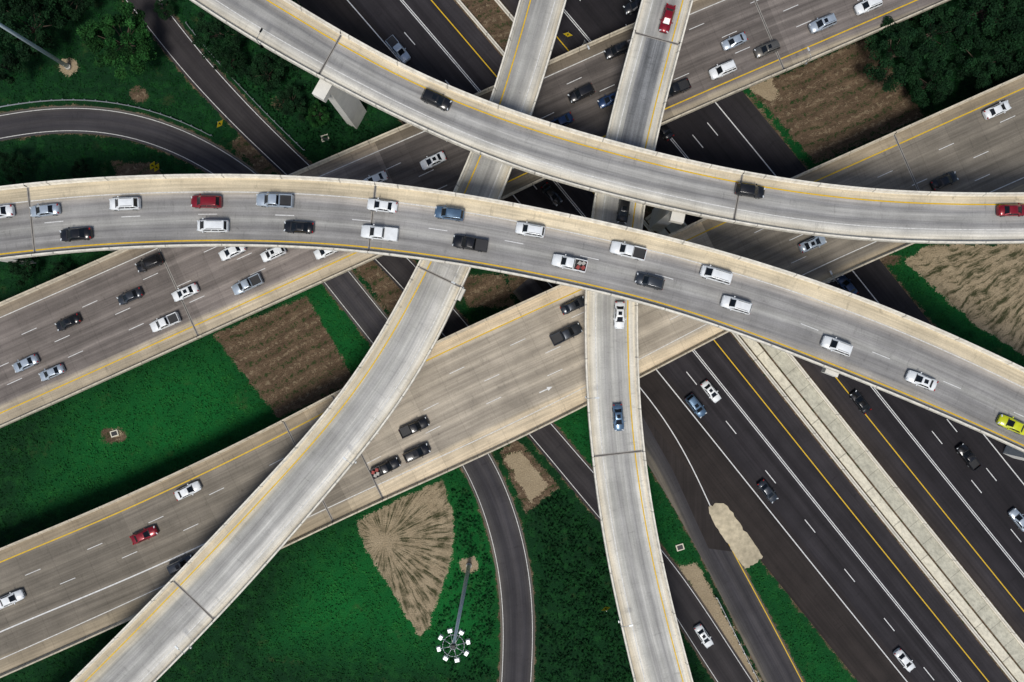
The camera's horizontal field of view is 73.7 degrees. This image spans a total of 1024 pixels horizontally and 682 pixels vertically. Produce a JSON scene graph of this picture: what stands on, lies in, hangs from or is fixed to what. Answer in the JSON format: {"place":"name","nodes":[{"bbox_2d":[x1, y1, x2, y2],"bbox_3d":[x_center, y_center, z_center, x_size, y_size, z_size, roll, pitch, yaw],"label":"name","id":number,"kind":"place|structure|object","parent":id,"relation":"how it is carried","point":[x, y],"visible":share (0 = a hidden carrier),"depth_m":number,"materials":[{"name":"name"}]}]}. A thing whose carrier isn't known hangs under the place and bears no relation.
{"place":"outdoors","nodes":[
{"label":"outdoors","id":0,"kind":"place"},
{"bbox_2d":[0,106,534,681],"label":"ramp road","id":1,"kind":"structure","parent":0,"point":[368,318],"depth_m":131.96,"materials":[{"name":"grey asphalt"}]},
{"bbox_2d":[126,0,754,681],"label":"frontage road","id":2,"kind":"structure","parent":0,"point":[240,114],"depth_m":131.97,"materials":[{"name":"black asphalt"}]},
{"bbox_2d":[694,624,712,647],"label":"sedan car","id":3,"kind":"object","parent":2,"relation":"on","point":[703,635],"visible":1,"depth_m":130.98,"materials":[{"name":"white paint"}]},
{"bbox_2d":[0,0,1023,681],"bbox_3d":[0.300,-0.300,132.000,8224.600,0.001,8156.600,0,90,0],"label":"ground","id":4,"kind":"structure","parent":0,"point":[284,358],"depth_m":132.00,"materials":[{"name":"green plant"}]},
{"bbox_2d":[0,31,24,83],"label":"deciduous tree","id":5,"kind":"object","parent":4,"relation":"on","point":[5,76],"visible":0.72,"depth_m":125.59,"materials":[{"name":"green plant"}]},
{"bbox_2d":[0,151,34,184],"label":"deciduous tree","id":6,"kind":"object","parent":4,"relation":"on","point":[4,166],"visible":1,"depth_m":128.20,"materials":[{"name":"green plant"}]},
{"bbox_2d":[6,257,39,286],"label":"deciduous tree","id":7,"kind":"object","parent":4,"relation":"on","point":[15,267],"visible":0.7,"depth_m":128.15,"materials":[{"name":"green plant"}]},
{"bbox_2d":[0,0,67,71],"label":"deciduous tree","id":8,"kind":"object","parent":4,"relation":"on","point":[10,19],"visible":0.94,"depth_m":124.39,"materials":[{"name":"green plant"}]},
{"bbox_2d":[0,23,71,69],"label":"mast light","id":9,"kind":"object","parent":4,"relation":"on","point":[67,66],"visible":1,"depth_m":123.17,"materials":[{"name":"metal"}]},
{"bbox_2d":[52,0,93,21],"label":"deciduous tree","id":10,"kind":"object","parent":4,"relation":"on","point":[63,7],"visible":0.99,"depth_m":127.55,"materials":[{"name":"green plant"}]},
{"bbox_2d":[69,158,93,178],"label":"deciduous tree","id":11,"kind":"object","parent":4,"relation":"on","point":[79,173],"visible":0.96,"depth_m":129.37,"materials":[{"name":"green plant"}]},
{"bbox_2d":[0,99,212,135],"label":"guard rail","id":12,"kind":"object","parent":4,"relation":"on","point":[101,101],"visible":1,"depth_m":131.26,"materials":[{"name":"metal"}]},
{"bbox_2d":[76,0,156,79],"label":"deciduous tree","id":13,"kind":"object","parent":4,"relation":"on","point":[137,56],"visible":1,"depth_m":124.69,"materials":[{"name":"green plant"}]},
{"bbox_2d":[153,0,177,20],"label":"deciduous tree","id":14,"kind":"object","parent":4,"relation":"on","point":[168,9],"visible":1,"depth_m":129.78,"materials":[{"name":"green plant"}]},
{"bbox_2d":[192,9,245,58],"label":"deciduous tree","id":15,"kind":"object","parent":4,"relation":"on","point":[204,27],"visible":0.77,"depth_m":126.89,"materials":[{"name":"green plant"}]},
{"bbox_2d":[209,44,245,79],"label":"deciduous tree","id":16,"kind":"object","parent":4,"relation":"on","point":[224,57],"visible":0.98,"depth_m":127.77,"materials":[{"name":"green plant"}]},
{"bbox_2d":[238,54,284,92],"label":"deciduous tree","id":17,"kind":"object","parent":4,"relation":"on","point":[259,63],"visible":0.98,"depth_m":127.82,"materials":[{"name":"green plant"}]},
{"bbox_2d":[273,83,305,123],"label":"deciduous tree","id":18,"kind":"object","parent":4,"relation":"on","point":[286,105],"visible":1,"depth_m":128.66,"materials":[{"name":"green plant"}]},
{"bbox_2d":[305,100,330,128],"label":"deciduous tree","id":19,"kind":"object","parent":4,"relation":"on","point":[324,118],"visible":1,"depth_m":129.18,"materials":[{"name":"green plant"}]},
{"bbox_2d":[70,0,566,681],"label":"highway ramp bridge","id":20,"kind":"structure","parent":4,"relation":"on","point":[206,584],"depth_m":117.00,"materials":[{"name":"concrete"}]},
{"bbox_2d":[436,562,471,662],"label":"mast light","id":21,"kind":"object","parent":4,"relation":"on","point":[460,632],"visible":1,"depth_m":97.35,"materials":[{"name":"metal"}]},
{"bbox_2d":[0,0,949,427],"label":"highway viaduct bridge","id":22,"kind":"structure","parent":4,"relation":"on","point":[108,336],"depth_m":125.00,"materials":[{"name":"concrete"}]},
{"bbox_2d":[12,354,39,372],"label":"sedan car","id":23,"kind":"object","parent":22,"relation":"on","point":[22,365],"visible":1,"depth_m":124.01,"materials":[{"name":"silver paint"}]},
{"bbox_2d":[39,364,65,380],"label":"sedan car","id":24,"kind":"object","parent":22,"relation":"on","point":[51,372],"visible":1,"depth_m":124.04,"materials":[{"name":"silver paint"}]},
{"bbox_2d":[55,313,81,330],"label":"sedan car","id":25,"kind":"object","parent":22,"relation":"on","point":[68,322],"visible":1,"depth_m":124.04,"materials":[{"name":"black paint"}]},
{"bbox_2d":[116,287,143,304],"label":"sedan car","id":26,"kind":"object","parent":22,"relation":"on","point":[129,296],"visible":1,"depth_m":124.03,"materials":[{"name":"grey paint"}]},
{"bbox_2d":[135,253,163,271],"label":"suv car","id":27,"kind":"object","parent":22,"relation":"on","point":[148,263],"visible":1,"depth_m":123.65,"materials":[{"name":"black paint"}]},
{"bbox_2d":[149,312,180,331],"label":"pickup truck","id":28,"kind":"object","parent":22,"relation":"on","point":[162,323],"visible":1,"depth_m":124.00,"materials":[{"name":"white paint"}]},
{"bbox_2d":[171,283,199,301],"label":"sedan car","id":29,"kind":"object","parent":22,"relation":"on","point":[183,293],"visible":1,"depth_m":123.98,"materials":[{"name":"white paint"}]},
{"bbox_2d":[218,247,245,260],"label":"sedan car","id":30,"kind":"object","parent":22,"relation":"on","point":[227,253],"visible":0.78,"depth_m":123.97,"materials":[{"name":"white paint"}]},
{"bbox_2d":[231,273,263,294],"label":"pickup truck","id":31,"kind":"object","parent":22,"relation":"on","point":[247,284],"visible":1,"depth_m":123.95,"materials":[{"name":"silver paint"}]},
{"bbox_2d":[260,247,286,261],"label":"car","id":32,"kind":"object","parent":22,"relation":"on","point":[268,255],"visible":0.79,"depth_m":123.75,"materials":[{"name":"white paint"}]},
{"bbox_2d":[420,151,446,169],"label":"sedan car","id":33,"kind":"object","parent":22,"relation":"on","point":[428,163],"visible":1,"depth_m":124.00,"materials":[{"name":"white paint"}]},
{"bbox_2d":[568,83,594,103],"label":"suv car","id":34,"kind":"object","parent":22,"relation":"on","point":[580,93],"visible":1,"depth_m":123.64,"materials":[{"name":"black paint"}]},
{"bbox_2d":[604,40,628,59],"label":"suv car","id":35,"kind":"object","parent":22,"relation":"on","point":[616,50],"visible":0.96,"depth_m":123.69,"materials":[{"name":"black paint"}]},
{"bbox_2d":[667,78,690,98],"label":"pickup truck","id":36,"kind":"object","parent":22,"relation":"on","point":[680,86],"visible":0.62,"depth_m":123.90,"materials":[{"name":"black paint"}]},
{"bbox_2d":[708,60,736,79],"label":"suv car","id":37,"kind":"object","parent":22,"relation":"on","point":[722,70],"visible":1,"depth_m":123.66,"materials":[{"name":"white paint"}]},
{"bbox_2d":[721,32,747,50],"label":"sedan car","id":38,"kind":"object","parent":22,"relation":"on","point":[729,43],"visible":1,"depth_m":124.02,"materials":[{"name":"silver paint"}]},
{"bbox_2d":[753,39,780,58],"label":"suv car","id":39,"kind":"object","parent":22,"relation":"on","point":[761,51],"visible":1,"depth_m":123.76,"materials":[{"name":"beige paint"}]},
{"bbox_2d":[808,13,836,33],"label":"suv car","id":40,"kind":"object","parent":22,"relation":"on","point":[822,23],"visible":1,"depth_m":123.68,"materials":[{"name":"silver paint"}]},
{"bbox_2d":[854,0,882,14],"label":"suv car","id":41,"kind":"object","parent":22,"relation":"on","point":[863,7],"visible":1,"depth_m":123.85,"materials":[{"name":"white paint"}]},
{"bbox_2d":[0,74,1023,677],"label":"highway viaduct bridge","id":42,"kind":"structure","parent":4,"relation":"on","point":[474,390],"depth_m":124.00,"materials":[{"name":"concrete"}]},
{"bbox_2d":[0,589,25,607],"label":"sedan car","id":43,"kind":"object","parent":42,"relation":"on","point":[14,597],"visible":1,"depth_m":122.96,"materials":[{"name":"white paint"}]},
{"bbox_2d":[130,525,158,544],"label":"sedan car","id":44,"kind":"object","parent":42,"relation":"on","point":[144,534],"visible":1,"depth_m":122.98,"materials":[{"name":"red paint"}]},
{"bbox_2d":[166,554,193,574],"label":"suv car","id":45,"kind":"object","parent":42,"relation":"on","point":[176,566],"visible":0.65,"depth_m":122.31,"materials":[{"name":"grey paint"}]},
{"bbox_2d":[174,481,201,500],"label":"sedan car","id":46,"kind":"object","parent":42,"relation":"on","point":[188,490],"visible":1,"depth_m":122.98,"materials":[{"name":"white paint"}]},
{"bbox_2d":[369,457,400,478],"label":"pickup truck","id":47,"kind":"object","parent":42,"relation":"on","point":[391,464],"visible":1,"depth_m":122.89,"materials":[{"name":"black paint"}]},
{"bbox_2d":[398,417,429,438],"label":"pickup truck","id":48,"kind":"object","parent":42,"relation":"on","point":[415,426],"visible":1,"depth_m":122.97,"materials":[{"name":"black paint"}]},
{"bbox_2d":[402,443,430,462],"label":"suv car","id":49,"kind":"object","parent":42,"relation":"on","point":[419,451],"visible":1,"depth_m":122.57,"materials":[{"name":"black paint"}]},
{"bbox_2d":[549,323,581,345],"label":"pickup truck","id":50,"kind":"object","parent":42,"relation":"on","point":[567,333],"visible":1,"depth_m":122.89,"materials":[{"name":"grey paint"}]},
{"bbox_2d":[560,296,583,314],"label":"sedan car","id":51,"kind":"object","parent":42,"relation":"on","point":[572,305],"visible":0.91,"depth_m":122.98,"materials":[{"name":"grey paint"}]},
{"bbox_2d":[798,236,826,252],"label":"sedan car","id":52,"kind":"object","parent":42,"relation":"on","point":[811,244],"visible":0.84,"depth_m":122.95,"materials":[{"name":"silver paint"}]},
{"bbox_2d":[929,171,958,190],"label":"sedan car","id":53,"kind":"object","parent":42,"relation":"on","point":[944,180],"visible":1,"depth_m":122.96,"materials":[{"name":"black paint"}]},
{"bbox_2d":[982,100,1010,119],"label":"sedan car","id":54,"kind":"object","parent":42,"relation":"on","point":[999,108],"visible":1,"depth_m":122.97,"materials":[{"name":"white paint"}]},
{"bbox_2d":[0,174,1023,460],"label":"highway flyover bridge","id":55,"kind":"structure","parent":4,"relation":"on","point":[978,388],"depth_m":108.00,"materials":[{"name":"concrete"}]},
{"bbox_2d":[29,203,60,217],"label":"sedan car","id":56,"kind":"object","parent":55,"relation":"on","point":[38,211],"visible":1,"depth_m":107.04,"materials":[{"name":"silver paint"}]},
{"bbox_2d":[60,227,92,241],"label":"sedan car","id":57,"kind":"object","parent":55,"relation":"on","point":[74,234],"visible":1,"depth_m":106.96,"materials":[{"name":"black paint"}]},
{"bbox_2d":[109,196,140,210],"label":"suv car","id":58,"kind":"object","parent":55,"relation":"on","point":[125,203],"visible":1,"depth_m":106.69,"materials":[{"name":"white paint"}]},
{"bbox_2d":[191,194,221,208],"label":"suv car","id":59,"kind":"object","parent":55,"relation":"on","point":[199,201],"visible":1,"depth_m":106.71,"materials":[{"name":"red paint"}]},
{"bbox_2d":[197,218,228,232],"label":"minivan","id":60,"kind":"object","parent":55,"relation":"on","point":[205,226],"visible":1,"depth_m":106.30,"materials":[{"name":"white paint"}]},
{"bbox_2d":[256,192,293,207],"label":"pickup truck","id":61,"kind":"object","parent":55,"relation":"on","point":[267,199],"visible":1,"depth_m":106.93,"materials":[{"name":"silver paint"}]},
{"bbox_2d":[284,219,314,233],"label":"sedan car","id":62,"kind":"object","parent":55,"relation":"on","point":[293,226],"visible":1,"depth_m":107.00,"materials":[{"name":"black paint"}]},
{"bbox_2d":[361,224,398,241],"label":"pickup truck","id":63,"kind":"object","parent":55,"relation":"on","point":[372,232],"visible":1,"depth_m":106.77,"materials":[{"name":"white paint"}]},
{"bbox_2d":[367,198,397,213],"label":"sedan car","id":64,"kind":"object","parent":55,"relation":"on","point":[380,205],"visible":1,"depth_m":107.00,"materials":[{"name":"white paint"}]},
{"bbox_2d":[434,205,464,221],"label":"suv car","id":65,"kind":"object","parent":55,"relation":"on","point":[449,213],"visible":1,"depth_m":106.66,"materials":[{"name":"blue paint"}]},
{"bbox_2d":[452,235,488,252],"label":"pickup truck","id":66,"kind":"object","parent":55,"relation":"on","point":[469,243],"visible":1,"depth_m":106.82,"materials":[{"name":"black paint"}]},
{"bbox_2d":[515,222,545,237],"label":"suv car","id":67,"kind":"object","parent":55,"relation":"on","point":[529,229],"visible":1,"depth_m":106.67,"materials":[{"name":"white paint"}]},
{"bbox_2d":[551,254,587,272],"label":"pickup truck","id":68,"kind":"object","parent":55,"relation":"on","point":[569,263],"visible":1,"depth_m":106.88,"materials":[{"name":"white paint"}]},
{"bbox_2d":[609,241,646,260],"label":"pickup truck","id":69,"kind":"object","parent":55,"relation":"on","point":[624,249],"visible":1,"depth_m":106.95,"materials":[{"name":"white paint"}]},
{"bbox_2d":[634,273,664,289],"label":"suv car","id":70,"kind":"object","parent":55,"relation":"on","point":[649,281],"visible":1,"depth_m":106.67,"materials":[{"name":"grey paint"}]},
{"bbox_2d":[699,265,732,284],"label":"minivan","id":71,"kind":"object","parent":55,"relation":"on","point":[716,274],"visible":1,"depth_m":106.35,"materials":[{"name":"white paint"}]},
{"bbox_2d":[720,295,752,314],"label":"suv car","id":72,"kind":"object","parent":55,"relation":"on","point":[736,305],"visible":1,"depth_m":106.64,"materials":[{"name":"white paint"}]},
{"bbox_2d":[820,336,853,356],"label":"suv car","id":73,"kind":"object","parent":55,"relation":"on","point":[836,345],"visible":1,"depth_m":106.66,"materials":[{"name":"white paint"}]},
{"bbox_2d":[905,370,938,390],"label":"sedan car","id":74,"kind":"object","parent":55,"relation":"on","point":[920,380],"visible":1,"depth_m":106.98,"materials":[{"name":"white paint"}]},
{"bbox_2d":[996,414,1023,434],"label":"sedan car","id":75,"kind":"object","parent":55,"relation":"on","point":[1011,424],"visible":1,"depth_m":107.01,"materials":[{"name":"yellow paint"}]},
{"bbox_2d":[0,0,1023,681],"bbox_3d":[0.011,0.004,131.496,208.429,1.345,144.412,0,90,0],"label":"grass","id":76,"kind":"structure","parent":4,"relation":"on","point":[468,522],"depth_m":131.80,"materials":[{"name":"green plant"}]},
{"bbox_2d":[190,0,1023,243],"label":"highway flyover bridge","id":77,"kind":"structure","parent":4,"relation":"on","point":[348,70],"depth_m":110.00,"materials":[{"name":"concrete"}]},
{"bbox_2d":[420,88,451,110],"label":"suv car","id":78,"kind":"object","parent":77,"relation":"on","point":[437,100],"visible":1,"depth_m":108.66,"materials":[{"name":"black paint"}]},
{"bbox_2d":[734,183,764,198],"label":"suv car","id":79,"kind":"object","parent":77,"relation":"on","point":[756,191],"visible":1,"depth_m":108.70,"materials":[{"name":"black paint"}]},
{"bbox_2d":[996,203,1023,216],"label":"sedan car","id":80,"kind":"object","parent":77,"relation":"on","point":[1004,210],"visible":1,"depth_m":108.98,"materials":[{"name":"red paint"}]},
{"bbox_2d":[584,0,692,681],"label":"highway ramp bridge","id":81,"kind":"structure","parent":4,"relation":"on","point":[654,645],"depth_m":117.00,"materials":[{"name":"concrete"}]},
{"bbox_2d":[612,404,624,430],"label":"sedan car","id":82,"kind":"object","parent":81,"relation":"on","point":[618,418],"visible":1,"depth_m":116.03,"materials":[{"name":"blue paint"}]},
{"bbox_2d":[613,301,625,328],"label":"sedan car","id":83,"kind":"object","parent":81,"relation":"on","point":[619,316],"visible":1,"depth_m":116.01,"materials":[{"name":"white paint"}]},
{"bbox_2d":[616,199,629,223],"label":"pickup truck","id":84,"kind":"object","parent":81,"relation":"on","point":[623,212],"visible":0.79,"depth_m":115.73,"materials":[{"name":"black paint"}]},
{"bbox_2d":[659,3,675,33],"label":"sedan car","id":85,"kind":"object","parent":81,"relation":"on","point":[666,19],"visible":1,"depth_m":115.99,"materials":[{"name":"red paint"}]},
{"bbox_2d":[456,0,1023,681],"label":"median barrier wall","id":86,"kind":"structure","parent":4,"relation":"on","point":[940,554],"depth_m":131.78,"materials":[{"name":"concrete"}]},
{"bbox_2d":[862,16,937,92],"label":"deciduous tree","id":87,"kind":"object","parent":4,"relation":"on","point":[903,36],"visible":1,"depth_m":124.79,"materials":[{"name":"green plant"}]},
{"bbox_2d":[906,59,965,107],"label":"deciduous tree","id":88,"kind":"object","parent":4,"relation":"on","point":[917,87],"visible":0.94,"depth_m":126.57,"materials":[{"name":"green plant"}]},
{"bbox_2d":[911,2,967,63],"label":"deciduous tree","id":89,"kind":"object","parent":4,"relation":"on","point":[960,31],"visible":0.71,"depth_m":125.13,"materials":[{"name":"green plant"}]},
{"bbox_2d":[940,0,1023,35],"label":"deciduous tree","id":90,"kind":"object","parent":4,"relation":"on","point":[995,8],"visible":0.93,"depth_m":122.85,"materials":[{"name":"green plant"}]},
{"bbox_2d":[955,32,1016,94],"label":"deciduous tree","id":91,"kind":"object","parent":4,"relation":"on","point":[985,48],"visible":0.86,"depth_m":125.22,"materials":[{"name":"green plant"}]},
{"bbox_2d":[990,6,1023,79],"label":"deciduous tree","id":92,"kind":"object","parent":4,"relation":"on","point":[1016,44],"visible":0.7,"depth_m":124.94,"materials":[{"name":"green plant"}]},
{"bbox_2d":[298,0,1009,681],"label":"freeway road","id":93,"kind":"structure","parent":0,"point":[852,580],"depth_m":131.95,"materials":[{"name":"black asphalt"}]},
{"bbox_2d":[385,35,410,63],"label":"pickup truck","id":94,"kind":"object","parent":93,"relation":"on","point":[397,49],"visible":1,"depth_m":130.78,"materials":[{"name":"blue paint"}]},
{"bbox_2d":[541,182,562,205],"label":"sedan car","id":95,"kind":"object","parent":93,"relation":"on","point":[551,194],"visible":1,"depth_m":130.95,"materials":[{"name":"black paint"}]},
{"bbox_2d":[547,282,802,681],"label":"road marking line","id":96,"kind":"object","parent":93,"relation":"on","point":[709,504],"visible":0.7,"depth_m":131.94,"materials":[{"name":"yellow paint"}]},
{"bbox_2d":[685,393,706,417],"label":"suv car","id":97,"kind":"object","parent":93,"relation":"on","point":[695,405],"visible":1,"depth_m":130.58,"materials":[{"name":"blue paint"}]},
{"bbox_2d":[700,380,720,402],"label":"sedan car","id":98,"kind":"object","parent":93,"relation":"on","point":[708,388],"visible":1,"depth_m":130.98,"materials":[{"name":"white paint"}]},
{"bbox_2d":[757,479,777,502],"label":"sedan car","id":99,"kind":"object","parent":93,"relation":"on","point":[765,488],"visible":1,"depth_m":130.95,"materials":[{"name":"grey paint"}]},
{"bbox_2d":[893,648,915,671],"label":"sedan car","id":100,"kind":"object","parent":93,"relation":"on","point":[904,660],"visible":1,"depth_m":130.96,"materials":[{"name":"white paint"}]},
{"bbox_2d":[513,278,803,681],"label":"exit ramp road","id":101,"kind":"structure","parent":0,"point":[764,646],"depth_m":131.96,"materials":[{"name":"grey asphalt"}]},
{"bbox_2d":[641,411,731,550],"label":"road shoulder","id":102,"kind":"object","parent":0,"point":[694,495],"visible":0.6,"depth_m":131.95},
{"bbox_2d":[709,503,762,567],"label":"gore pavement","id":103,"kind":"structure","parent":0,"point":[740,542],"depth_m":131.88,"materials":[{"name":"concrete"}]},
{"bbox_2d":[501,0,1023,640],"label":"freeway road","id":104,"kind":"structure","parent":0,"point":[957,502],"depth_m":131.95,"materials":[{"name":"black asphalt"}]},
{"bbox_2d":[849,390,871,413],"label":"sedan car","id":105,"kind":"object","parent":104,"relation":"on","point":[860,402],"visible":1,"depth_m":130.96,"materials":[{"name":"black paint"}]},
{"bbox_2d":[955,443,981,470],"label":"pickup truck","id":106,"kind":"object","parent":104,"relation":"on","point":[968,457],"visible":1,"depth_m":130.96,"materials":[{"name":"black paint"}]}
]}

